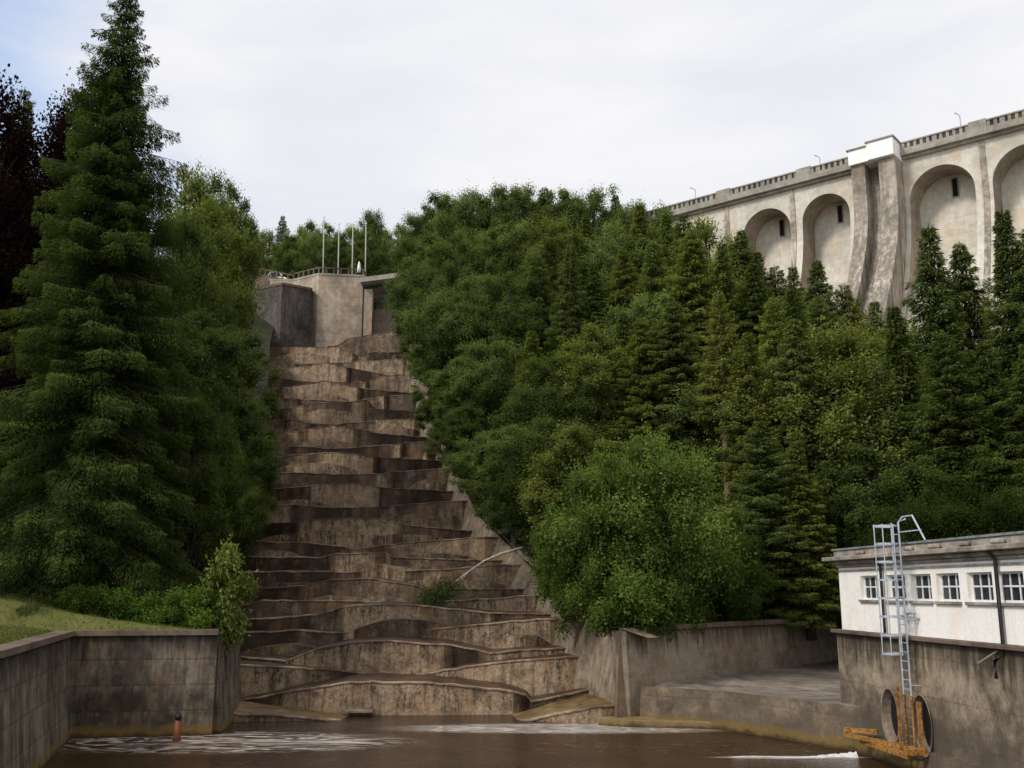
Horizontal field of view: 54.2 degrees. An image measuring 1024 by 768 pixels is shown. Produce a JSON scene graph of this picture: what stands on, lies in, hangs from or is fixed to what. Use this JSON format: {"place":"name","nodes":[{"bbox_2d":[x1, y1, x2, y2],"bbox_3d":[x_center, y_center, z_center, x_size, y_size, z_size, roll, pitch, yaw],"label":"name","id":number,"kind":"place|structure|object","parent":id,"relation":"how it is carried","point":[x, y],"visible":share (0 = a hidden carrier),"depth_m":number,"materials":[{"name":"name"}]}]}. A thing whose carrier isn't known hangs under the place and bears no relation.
{"place":"outdoors","nodes":[
{"label":"outdoors","id":0,"kind":"place"},
{"bbox_2d":[0,591,202,643],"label":"lawn","id":1,"kind":"structure","parent":0,"point":[46,617],"depth_m":39.63,"materials":[{"name":"green plant"}]},
{"bbox_2d":[0,0,203,616],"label":"spruce tree","id":2,"kind":"object","parent":1,"relation":"on","point":[81,525],"visible":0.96,"depth_m":46.02,"materials":[{"name":"green plant"}]},
{"bbox_2d":[137,584,196,625],"bbox_3d":[-13.758,9.563,41.044,2.333,3.027,2.592,-6,-13,26],"label":"leafy bush","id":3,"kind":"object","parent":1,"relation":"on","point":[173,601],"visible":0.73,"depth_m":40.67,"materials":[{"name":"green plant"}]},
{"bbox_2d":[169,584,225,628],"bbox_3d":[-12.838,9.632,41.116,2.515,3.274,2.222,-9,-15,38],"label":"leafy bush","id":4,"kind":"object","parent":1,"relation":"on","point":[198,617],"visible":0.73,"depth_m":40.70,"materials":[{"name":"green plant"}]},
{"bbox_2d":[6,314,273,628],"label":"wooded hillside","id":5,"kind":"structure","parent":0,"point":[267,327],"depth_m":109.74,"materials":[{"name":"green plant"}]},
{"bbox_2d":[0,233,118,530],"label":"copper beech","id":6,"kind":"object","parent":5,"relation":"on","point":[8,379],"visible":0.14,"depth_m":51.67,"materials":[{"name":"purple plant"}]},
{"bbox_2d":[0,63,119,435],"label":"copper beech","id":7,"kind":"object","parent":5,"relation":"on","point":[11,117],"visible":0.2,"depth_m":57.95,"materials":[{"name":"purple plant"}]},
{"bbox_2d":[0,60,162,398],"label":"copper beech","id":8,"kind":"object","parent":5,"relation":"on","point":[29,192],"visible":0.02,"depth_m":61.07,"materials":[{"name":"purple plant"}]},
{"bbox_2d":[124,191,245,469],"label":"broadleaf tree","id":9,"kind":"object","parent":5,"relation":"on","point":[225,313],"visible":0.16,"depth_m":69.41,"materials":[{"name":"green plant"}]},
{"bbox_2d":[138,385,249,593],"bbox_3d":[-15.865,6.190,49.766,5.757,13.173,5.477,-1,-9,9],"label":"broadleaf tree","id":10,"kind":"object","parent":5,"relation":"on","point":[202,487],"visible":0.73,"depth_m":49.11,"materials":[{"name":"green plant"}]},
{"bbox_2d":[142,303,248,520],"bbox_3d":[-19.579,3.166,60.824,6.271,16.958,7.269,12,-15,-37],"label":"broadleaf tree","id":11,"kind":"object","parent":5,"relation":"on","point":[222,350],"visible":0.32,"depth_m":61.03,"materials":[{"name":"green plant"}]},
{"bbox_2d":[137,161,278,409],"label":"broadleaf tree","id":12,"kind":"object","parent":5,"relation":"on","point":[208,212],"visible":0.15,"depth_m":76.80,"materials":[{"name":"green plant"}]},
{"bbox_2d":[214,176,261,344],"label":"broadleaf tree","id":13,"kind":"object","parent":5,"relation":"on","point":[246,222],"visible":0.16,"depth_m":102.79,"materials":[{"name":"green plant"}]},
{"bbox_2d":[212,443,272,568],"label":"broadleaf tree","id":14,"kind":"object","parent":5,"relation":"on","point":[243,533],"visible":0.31,"depth_m":56.50,"materials":[{"name":"green plant"}]},
{"bbox_2d":[204,397,285,540],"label":"broadleaf tree","id":15,"kind":"object","parent":5,"relation":"on","point":[265,442],"visible":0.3,"depth_m":61.68,"materials":[{"name":"green plant"}]},
{"bbox_2d":[202,320,290,478],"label":"broadleaf tree","id":16,"kind":"object","parent":5,"relation":"on","point":[269,405],"visible":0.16,"depth_m":66.72,"materials":[{"name":"green plant"}]},
{"bbox_2d":[242,267,366,346],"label":"spillway abutment","id":17,"kind":"object","parent":5,"relation":"on","point":[319,309],"visible":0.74,"depth_m":157.39,"materials":[{"name":"concrete"}]},
{"bbox_2d":[287,231,339,277],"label":"broadleaf tree","id":18,"kind":"object","parent":5,"relation":"on","point":[314,259],"visible":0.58,"depth_m":176.66,"materials":[{"name":"green plant"}]},
{"bbox_2d":[233,332,614,723],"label":"spillway cascade","id":19,"kind":"object","parent":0,"point":[362,528],"visible":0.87,"depth_m":58.55,"materials":[{"name":"concrete"}]},
{"bbox_2d":[395,547,522,607],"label":"fallen birch","id":20,"kind":"object","parent":19,"relation":"on","point":[440,592],"visible":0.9,"depth_m":54.81,"materials":[{"name":"green plant"}]},
{"bbox_2d":[42,714,898,767],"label":"water","id":21,"kind":"structure","parent":0,"point":[434,741],"depth_m":35.65,"materials":[{"name":"brown liquid"}]},
{"bbox_2d":[0,631,73,767],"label":"basin wall","id":22,"kind":"structure","parent":21,"relation":"in","point":[35,701],"depth_m":30.99,"materials":[{"name":"concrete"}]},
{"bbox_2d":[70,629,218,738],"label":"basin wall","id":23,"kind":"structure","parent":21,"relation":"in","point":[138,683],"depth_m":38.74,"materials":[{"name":"concrete"}]},
{"bbox_2d":[212,628,240,733],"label":"basin wall","id":24,"kind":"structure","parent":21,"relation":"in","point":[227,697],"depth_m":40.94,"materials":[{"name":"concrete"}]},
{"bbox_2d":[193,534,263,680],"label":"young tree","id":25,"kind":"object","parent":24,"relation":"attached to","point":[229,587],"visible":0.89,"depth_m":41.41,"materials":[{"name":"green plant"}]},
{"bbox_2d":[598,716,710,728],"bbox_3d":[6.098,14.647,42.060,5.153,1.280,3.800,0,-12,0],"label":"toe ledge","id":26,"kind":"object","parent":21,"relation":"in","point":[644,721],"visible":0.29,"depth_m":40.86,"materials":[{"name":"concrete"}]},
{"bbox_2d":[612,618,837,716],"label":"basin wall","id":27,"kind":"structure","parent":21,"relation":"in","point":[725,647],"depth_m":47.15,"materials":[{"name":"concrete"}]},
{"bbox_2d":[640,660,862,750],"bbox_3d":[23.131,15.076,47.461,19.449,2.620,34.394,-11,-16,42],"label":"channel apron","id":28,"kind":"object","parent":21,"relation":"in","point":[801,703],"visible":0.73,"depth_m":40.33,"materials":[{"name":"concrete"}]},
{"bbox_2d":[830,629,1023,767],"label":"basin wall","id":29,"kind":"structure","parent":21,"relation":"in","point":[972,712],"depth_m":29.63,"materials":[{"name":"concrete"}]},
{"bbox_2d":[843,685,928,758],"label":"yellow platform","id":30,"kind":"structure","parent":29,"relation":"attached to","point":[898,749],"depth_m":30.86,"materials":[{"name":"metal"}]},
{"bbox_2d":[822,531,1023,678],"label":"gauge house","id":31,"kind":"structure","parent":29,"relation":"on","point":[969,588],"depth_m":29.90,"materials":[{"name":"white paint"}]},
{"bbox_2d":[873,515,925,746],"bbox_3d":[12.179,7.686,30.974,1.191,7.203,1.740,0,-12,0],"label":"caged ladder","id":32,"kind":"object","parent":31,"relation":"attached to","point":[898,616],"visible":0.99,"depth_m":31.41,"materials":[{"name":"metal"}]},
{"bbox_2d":[0,0,1023,276],"label":"sky","id":33,"kind":"structure","parent":0,"point":[335,110],"materials":[{"name":"white"}]},
{"bbox_2d":[375,293,747,556],"bbox_3d":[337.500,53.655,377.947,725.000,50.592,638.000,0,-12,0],"label":"wooded hillside","id":34,"kind":"structure","parent":0,"point":[502,531],"depth_m":66.34,"materials":[{"name":"green plant"}]},
{"bbox_2d":[360,273,410,335],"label":"footbridge","id":35,"kind":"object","parent":34,"relation":"on","point":[373,286],"visible":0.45,"depth_m":158.21,"materials":[{"name":"concrete"}]},
{"bbox_2d":[385,211,438,290],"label":"broadleaf tree","id":36,"kind":"object","parent":34,"relation":"on","point":[397,254],"visible":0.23,"depth_m":140.68,"materials":[{"name":"green plant"}]},
{"bbox_2d":[381,256,444,338],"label":"broadleaf tree","id":37,"kind":"object","parent":34,"relation":"on","point":[394,299],"visible":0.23,"depth_m":114.60,"materials":[{"name":"green plant"}]},
{"bbox_2d":[394,225,459,319],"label":"broadleaf tree","id":38,"kind":"object","parent":34,"relation":"on","point":[423,254],"visible":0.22,"depth_m":116.66,"materials":[{"name":"green plant"}]},
{"bbox_2d":[406,367,458,449],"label":"broadleaf tree","id":39,"kind":"object","parent":34,"relation":"on","point":[423,410],"visible":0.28,"depth_m":84.54,"materials":[{"name":"green plant"}]},
{"bbox_2d":[393,279,482,385],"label":"broadleaf tree","id":40,"kind":"object","parent":34,"relation":"on","point":[434,338],"visible":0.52,"depth_m":95.48,"materials":[{"name":"green plant"}]},
{"bbox_2d":[404,228,496,320],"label":"broadleaf tree","id":41,"kind":"object","parent":34,"relation":"on","point":[450,275],"visible":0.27,"depth_m":110.56,"materials":[{"name":"green plant"}]},
{"bbox_2d":[420,401,495,492],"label":"broadleaf tree","id":42,"kind":"object","parent":34,"relation":"on","point":[465,420],"visible":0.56,"depth_m":76.02,"materials":[{"name":"green plant"}]},
{"bbox_2d":[425,354,501,445],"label":"broadleaf tree","id":43,"kind":"object","parent":34,"relation":"on","point":[456,400],"visible":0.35,"depth_m":80.60,"materials":[{"name":"green plant"}]},
{"bbox_2d":[428,269,507,371],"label":"broadleaf tree","id":44,"kind":"object","parent":34,"relation":"on","point":[454,319],"visible":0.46,"depth_m":93.23,"materials":[{"name":"green plant"}]},
{"bbox_2d":[427,178,510,269],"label":"broadleaf tree","id":45,"kind":"object","parent":34,"relation":"on","point":[468,203],"visible":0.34,"depth_m":134.83,"materials":[{"name":"green plant"}]},
{"bbox_2d":[437,430,503,512],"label":"broadleaf tree","id":46,"kind":"object","parent":34,"relation":"on","point":[462,459],"visible":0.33,"depth_m":69.68,"materials":[{"name":"green plant"}]},
{"bbox_2d":[452,221,523,309],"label":"broadleaf tree","id":47,"kind":"object","parent":34,"relation":"on","point":[490,246],"visible":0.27,"depth_m":109.13,"materials":[{"name":"green plant"}]},
{"bbox_2d":[437,332,555,441],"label":"broadleaf tree","id":48,"kind":"object","parent":34,"relation":"on","point":[494,386],"visible":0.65,"depth_m":78.25,"materials":[{"name":"green plant"}]},
{"bbox_2d":[450,266,561,383],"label":"broadleaf tree","id":49,"kind":"object","parent":34,"relation":"on","point":[511,325],"visible":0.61,"depth_m":91.25,"materials":[{"name":"green plant"}]},
{"bbox_2d":[466,421,553,546],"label":"broadleaf tree","id":50,"kind":"object","parent":34,"relation":"on","point":[495,521],"visible":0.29,"depth_m":63.58,"materials":[{"name":"green plant"}]},
{"bbox_2d":[467,217,560,326],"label":"broadleaf tree","id":51,"kind":"object","parent":34,"relation":"on","point":[520,235],"visible":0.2,"depth_m":108.99,"materials":[{"name":"green plant"}]},
{"bbox_2d":[484,178,554,269],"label":"broadleaf tree","id":52,"kind":"object","parent":34,"relation":"on","point":[524,206],"visible":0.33,"depth_m":134.66,"materials":[{"name":"green plant"}]},
{"bbox_2d":[405,344,657,717],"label":"cascade side wall","id":53,"kind":"structure","parent":34,"relation":"on","point":[594,670],"depth_m":48.21,"materials":[{"name":"concrete"}]},
{"bbox_2d":[499,256,572,391],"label":"spruce tree","id":54,"kind":"object","parent":34,"relation":"on","point":[545,296],"visible":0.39,"depth_m":93.20,"materials":[{"name":"green plant"}]},
{"bbox_2d":[514,209,593,351],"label":"broadleaf tree","id":55,"kind":"object","parent":34,"relation":"on","point":[556,236],"visible":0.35,"depth_m":107.31,"materials":[{"name":"green plant"}]},
{"bbox_2d":[501,347,621,459],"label":"broadleaf tree","id":56,"kind":"object","parent":34,"relation":"on","point":[535,402],"visible":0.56,"depth_m":69.68,"materials":[{"name":"green plant"}]},
{"bbox_2d":[528,184,598,267],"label":"broadleaf tree","id":57,"kind":"object","parent":34,"relation":"on","point":[575,208],"visible":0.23,"depth_m":132.93,"materials":[{"name":"green plant"}]},
{"bbox_2d":[543,244,588,386],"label":"spruce tree","id":58,"kind":"object","parent":34,"relation":"on","point":[567,291],"visible":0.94,"depth_m":86.50,"materials":[{"name":"green plant"}]},
{"bbox_2d":[544,180,631,274],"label":"broadleaf tree","id":59,"kind":"object","parent":34,"relation":"on","point":[594,198],"visible":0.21,"depth_m":132.96,"materials":[{"name":"green plant"}]},
{"bbox_2d":[543,321,633,450],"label":"broadleaf tree","id":60,"kind":"object","parent":34,"relation":"on","point":[600,378],"visible":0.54,"depth_m":70.04,"materials":[{"name":"green plant"}]},
{"bbox_2d":[576,262,613,367],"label":"spruce tree","id":61,"kind":"object","parent":34,"relation":"on","point":[594,305],"visible":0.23,"depth_m":86.81,"materials":[{"name":"green plant"}]},
{"bbox_2d":[559,220,667,334],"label":"broadleaf tree","id":62,"kind":"object","parent":34,"relation":"on","point":[604,258],"visible":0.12,"depth_m":105.74,"materials":[{"name":"green plant"}]},
{"bbox_2d":[598,249,649,356],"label":"spruce tree","id":63,"kind":"object","parent":34,"relation":"on","point":[624,278],"visible":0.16,"depth_m":87.70,"materials":[{"name":"green plant"}]},
{"bbox_2d":[596,312,652,466],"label":"spruce tree","id":64,"kind":"object","parent":34,"relation":"on","point":[622,327],"visible":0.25,"depth_m":71.49,"materials":[{"name":"green plant"}]},
{"bbox_2d":[596,288,695,411],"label":"broadleaf tree","id":65,"kind":"object","parent":34,"relation":"on","point":[640,304],"visible":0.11,"depth_m":77.41,"materials":[{"name":"green plant"}]},
{"bbox_2d":[601,318,694,473],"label":"larch tree","id":66,"kind":"object","parent":34,"relation":"on","point":[642,407],"visible":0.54,"depth_m":68.83,"materials":[{"name":"green plant"}]},
{"bbox_2d":[625,241,694,376],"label":"larch tree","id":67,"kind":"object","parent":34,"relation":"on","point":[654,259],"visible":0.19,"depth_m":86.18,"materials":[{"name":"plant"}]},
{"bbox_2d":[617,301,737,491],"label":"spruce tree","id":68,"kind":"object","parent":34,"relation":"on","point":[678,357],"visible":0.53,"depth_m":68.85,"materials":[{"name":"green plant"}]},
{"bbox_2d":[654,228,727,454],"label":"spruce tree","id":69,"kind":"object","parent":34,"relation":"on","point":[690,289],"visible":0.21,"depth_m":82.61,"materials":[{"name":"green plant"}]},
{"bbox_2d":[642,203,766,319],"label":"broadleaf tree","id":70,"kind":"object","parent":34,"relation":"on","point":[705,235],"visible":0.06,"depth_m":100.25,"materials":[{"name":"green plant"}]},
{"bbox_2d":[686,242,746,448],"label":"spruce tree","id":71,"kind":"object","parent":34,"relation":"on","point":[723,277],"visible":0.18,"depth_m":81.02,"materials":[{"name":"green plant"}]},
{"bbox_2d":[689,292,748,515],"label":"spruce tree","id":72,"kind":"object","parent":34,"relation":"on","point":[721,325],"visible":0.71,"depth_m":65.34,"materials":[{"name":"green plant"}]},
{"bbox_2d":[660,333,793,523],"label":"broadleaf tree","id":73,"kind":"object","parent":34,"relation":"on","point":[695,393],"visible":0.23,"depth_m":65.55,"materials":[{"name":"green plant"}]},
{"bbox_2d":[703,263,780,466],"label":"spruce tree","id":74,"kind":"object","parent":34,"relation":"on","point":[750,311],"visible":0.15,"depth_m":80.61,"materials":[{"name":"green plant"}]},
{"bbox_2d":[698,331,793,537],"bbox_3d":[14.916,4.988,62.387,6.942,17.195,7.949,-2,-12,10],"label":"larch tree","id":75,"kind":"object","parent":34,"relation":"on","point":[750,384],"visible":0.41,"depth_m":62.72,"materials":[{"name":"green plant"}]},
{"bbox_2d":[722,297,792,492],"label":"larch tree","id":76,"kind":"object","parent":34,"relation":"on","point":[773,331],"visible":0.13,"depth_m":71.77,"materials":[{"name":"green plant"}]},
{"bbox_2d":[539,109,1023,555],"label":"dam","id":77,"kind":"structure","parent":34,"relation":"on","point":[857,219],"depth_m":111.74,"materials":[{"name":"concrete"}]},
{"bbox_2d":[744,318,842,593],"bbox_3d":[17.612,5.450,61.906,9.959,19.615,9.112,-2,-11,21],"label":"spruce tree","id":78,"kind":"object","parent":34,"relation":"on","point":[795,364],"visible":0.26,"depth_m":62.30,"materials":[{"name":"green plant"}]},
{"bbox_2d":[801,259,845,327],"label":"spruce tree","id":79,"kind":"object","parent":34,"relation":"on","point":[820,287],"visible":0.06,"depth_m":90.47,"materials":[{"name":"green plant"}]},
{"bbox_2d":[738,310,926,551],"bbox_3d":[19.356,5.462,61.520,10.631,20.848,11.174,7,-11,-32],"label":"broadleaf tree","id":80,"kind":"object","parent":34,"relation":"on","point":[838,431],"visible":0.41,"depth_m":60.48,"materials":[{"name":"green plant"}]},
{"bbox_2d":[812,346,969,504],"bbox_3d":[23.847,6.316,61.911,12.109,18.509,12.277,5,-11,-11],"label":"broadleaf tree","id":81,"kind":"object","parent":34,"relation":"on","point":[880,372],"visible":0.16,"depth_m":60.02,"materials":[{"name":"green plant"}]},
{"bbox_2d":[900,223,978,384],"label":"spruce tree","id":82,"kind":"object","parent":34,"relation":"on","point":[935,321],"visible":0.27,"depth_m":68.37,"materials":[{"name":"green plant"}]},
{"bbox_2d":[929,241,1006,393],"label":"spruce tree","id":83,"kind":"object","parent":34,"relation":"on","point":[961,264],"visible":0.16,"depth_m":69.85,"materials":[{"name":"green plant"}]},
{"bbox_2d":[523,505,784,627],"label":"wooded hillside","id":84,"kind":"structure","parent":0,"point":[736,617],"depth_m":53.23,"materials":[{"name":"green plant"}]},
{"bbox_2d":[479,407,605,557],"bbox_3d":[2.435,6.503,59.542,8.674,10.463,9.439,6,-11,-24],"label":"broadleaf tree","id":85,"kind":"object","parent":84,"relation":"on","point":[513,454],"visible":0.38,"depth_m":59.39,"materials":[{"name":"green plant"}]},
{"bbox_2d":[511,420,631,553],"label":"broadleaf tree","id":86,"kind":"object","parent":84,"relation":"on","point":[531,497],"visible":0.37,"depth_m":55.04,"materials":[{"name":"green plant"}]},
{"bbox_2d":[525,485,650,641],"bbox_3d":[3.375,9.036,49.136,6.636,8.192,6.758,8,-14,-35],"label":"leafy bush","id":87,"kind":"object","parent":84,"relation":"on","point":[566,600],"visible":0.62,"depth_m":47.56,"materials":[{"name":"green plant"}]},
{"bbox_2d":[576,557,670,639],"bbox_3d":[5.041,10.074,43.795,3.980,4.896,3.560,2,-12,-9],"label":"leafy bush","id":88,"kind":"object","parent":84,"relation":"on","point":[628,609],"visible":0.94,"depth_m":43.54,"materials":[{"name":"green plant"}]},
{"bbox_2d":[529,418,760,614],"bbox_3d":[6.983,7.216,49.352,11.471,11.627,11.682,-7,-14,32],"label":"leafy bush","id":89,"kind":"object","parent":84,"relation":"on","point":[662,527],"visible":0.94,"depth_m":46.96,"materials":[{"name":"green plant"}]},
{"bbox_2d":[609,558,693,641],"bbox_3d":[5.993,10.315,44.962,3.560,4.896,3.980,10,-16,-41],"label":"leafy bush","id":90,"kind":"object","parent":84,"relation":"on","point":[672,597],"visible":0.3,"depth_m":44.51,"materials":[{"name":"green plant"}]},
{"bbox_2d":[677,518,782,620],"bbox_3d":[10.455,9.942,51.508,6.036,7.135,5.928,1,-12,-3],"label":"leafy bush","id":91,"kind":"object","parent":84,"relation":"on","point":[741,603],"visible":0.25,"depth_m":50.35,"materials":[{"name":"green plant"}]},
{"bbox_2d":[720,420,839,629],"bbox_3d":[14.332,8.033,55.599,6.546,12.182,6.828,-1,-12,5],"label":"spruce tree","id":92,"kind":"object","parent":84,"relation":"on","point":[767,503],"visible":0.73,"depth_m":54.69,"materials":[{"name":"green plant"}]},
{"bbox_2d":[762,439,841,640],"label":"spruce tree","id":93,"kind":"object","parent":84,"relation":"on","point":[800,474],"visible":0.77,"depth_m":53.97,"materials":[{"name":"green plant"}]},
{"bbox_2d":[880,469,1023,542],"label":"leafy bush","id":94,"kind":"object","parent":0,"point":[968,522],"visible":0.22,"depth_m":43.51,"materials":[{"name":"green plant"}]},
{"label":"wooded hillside","id":95,"kind":"structure","parent":0,"visible":0},
{"bbox_2d":[812,440,917,553],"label":"broadleaf tree","id":96,"kind":"object","parent":95,"relation":"on","point":[860,517],"visible":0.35,"depth_m":56.97,"materials":[{"name":"green plant"}]},
{"bbox_2d":[831,452,976,544],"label":"broadleaf tree","id":97,"kind":"object","parent":95,"relation":"on","point":[932,477],"visible":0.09,"depth_m":55.23,"materials":[{"name":"green plant"}]},
{"bbox_2d":[872,304,947,500],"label":"spruce tree","id":98,"kind":"object","parent":95,"relation":"on","point":[894,351],"visible":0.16,"depth_m":61.79,"materials":[{"name":"green plant"}]},
{"bbox_2d":[900,332,1023,506],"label":"spruce tree","id":99,"kind":"object","parent":95,"relation":"on","point":[950,435],"visible":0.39,"depth_m":57.37,"materials":[{"name":"green plant"}]},
{"bbox_2d":[900,444,1023,512],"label":"broadleaf tree","id":100,"kind":"object","parent":95,"relation":"on","point":[984,465],"visible":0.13,"depth_m":54.54,"materials":[{"name":"green plant"}]},
{"bbox_2d":[958,342,1023,502],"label":"spruce tree","id":101,"kind":"object","parent":95,"relation":"on","point":[993,400],"visible":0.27,"depth_m":56.74,"materials":[{"name":"green plant"}]},
{"bbox_2d":[979,207,1023,412],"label":"spruce tree","id":102,"kind":"object","parent":95,"relation":"on","point":[1000,258],"visible":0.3,"depth_m":63.76,"materials":[{"name":"green plant"}]},
{"bbox_2d":[982,229,1023,429],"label":"spruce tree","id":103,"kind":"object","parent":95,"relation":"on","point":[1015,322],"visible":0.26,"depth_m":62.13,"materials":[{"name":"green plant"}]},
{"bbox_2d":[986,352,1023,511],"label":"spruce tree","id":104,"kind":"object","parent":95,"relation":"on","point":[1018,415],"visible":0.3,"depth_m":55.62,"materials":[{"name":"green plant"}]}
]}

